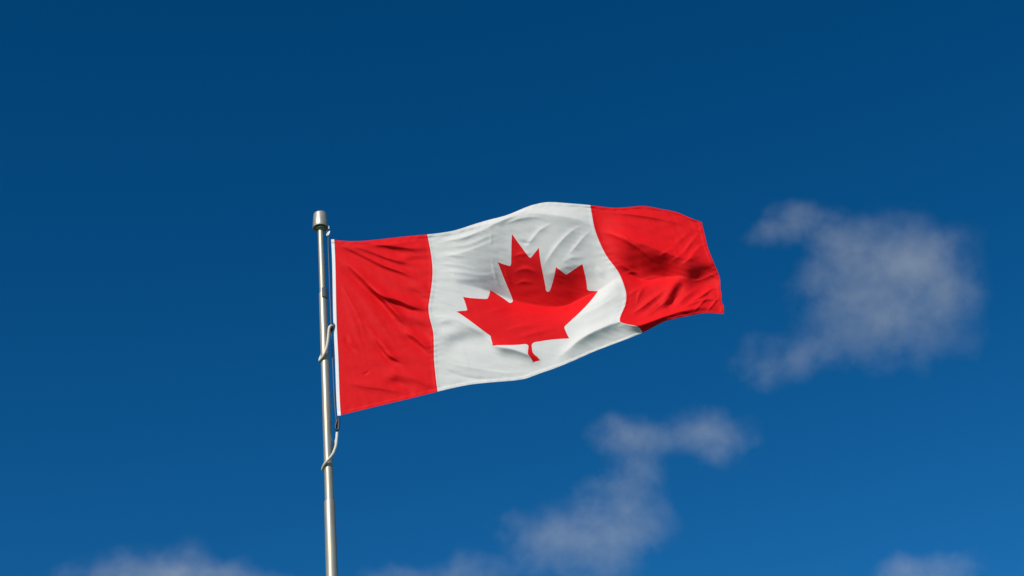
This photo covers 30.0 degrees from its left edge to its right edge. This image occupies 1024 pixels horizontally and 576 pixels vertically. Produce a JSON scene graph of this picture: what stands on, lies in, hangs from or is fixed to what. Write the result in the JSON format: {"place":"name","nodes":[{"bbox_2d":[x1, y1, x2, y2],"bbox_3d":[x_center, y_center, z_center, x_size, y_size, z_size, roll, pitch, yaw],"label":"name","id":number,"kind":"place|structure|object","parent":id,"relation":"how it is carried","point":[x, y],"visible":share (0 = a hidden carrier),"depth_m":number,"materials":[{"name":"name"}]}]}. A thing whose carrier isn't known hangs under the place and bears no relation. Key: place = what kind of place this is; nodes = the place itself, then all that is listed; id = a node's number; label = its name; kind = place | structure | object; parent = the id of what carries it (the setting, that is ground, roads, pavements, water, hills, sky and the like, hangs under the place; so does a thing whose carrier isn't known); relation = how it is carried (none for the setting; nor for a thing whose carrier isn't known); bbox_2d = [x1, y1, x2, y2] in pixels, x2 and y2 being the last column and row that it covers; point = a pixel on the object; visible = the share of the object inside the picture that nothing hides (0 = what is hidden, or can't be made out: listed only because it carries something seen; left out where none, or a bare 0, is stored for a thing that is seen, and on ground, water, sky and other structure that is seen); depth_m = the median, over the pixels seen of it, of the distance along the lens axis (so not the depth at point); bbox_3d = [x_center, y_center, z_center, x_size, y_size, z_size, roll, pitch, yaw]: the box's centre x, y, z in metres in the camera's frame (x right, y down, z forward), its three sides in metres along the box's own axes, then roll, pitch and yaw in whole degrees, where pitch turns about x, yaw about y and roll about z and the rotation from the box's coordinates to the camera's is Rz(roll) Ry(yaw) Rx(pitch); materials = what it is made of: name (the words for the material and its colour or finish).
{"place":"outdoors","nodes":[
{"label":"outdoors","id":0,"kind":"place"},
{"bbox_2d":[0,0,1023,575],"label":"sky","id":1,"kind":"structure","parent":0,"point":[851,171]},
{"label":"ground","id":2,"kind":"structure","parent":0,"visible":0},
{"bbox_2d":[313,211,337,575],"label":"flagpole","id":3,"kind":"object","parent":2,"relation":"on","point":[320,224],"visible":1,"depth_m":15.52,"materials":[{"name":"metal"}]},
{"bbox_2d":[318,324,332,361],"bbox_3d":[-1.552,0.465,15.915,0.135,0.353,0.128,-6,-33,0],"label":"retainer cord","id":4,"kind":"object","parent":3,"relation":"attached to","point":[327,344],"visible":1,"depth_m":15.85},
{"bbox_2d":[321,432,338,470],"bbox_3d":[-1.464,1.315,15.360,0.151,0.328,0.146,-6,-33,0],"label":"retainer cord","id":5,"kind":"object","parent":3,"relation":"attached to","point":[334,447],"visible":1,"depth_m":15.29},
{"bbox_2d":[326,230,339,431],"bbox_3d":[-1.497,0.335,15.991,0.061,1.997,0.030,-6,-33,0],"label":"halyard","id":6,"kind":"object","parent":3,"relation":"hanging from","point":[331,330],"visible":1,"depth_m":15.94,"materials":[{"name":"white fabric"}]},
{"bbox_2d":[331,202,723,415],"bbox_3d":[0.148,0.153,16.286,3.330,2.046,0.270,-3,-33,-4],"label":"flag","id":7,"kind":"object","parent":6,"relation":"attached to","point":[530,291],"visible":1,"depth_m":16.31,"materials":[{"name":"red fabric"}]}
]}

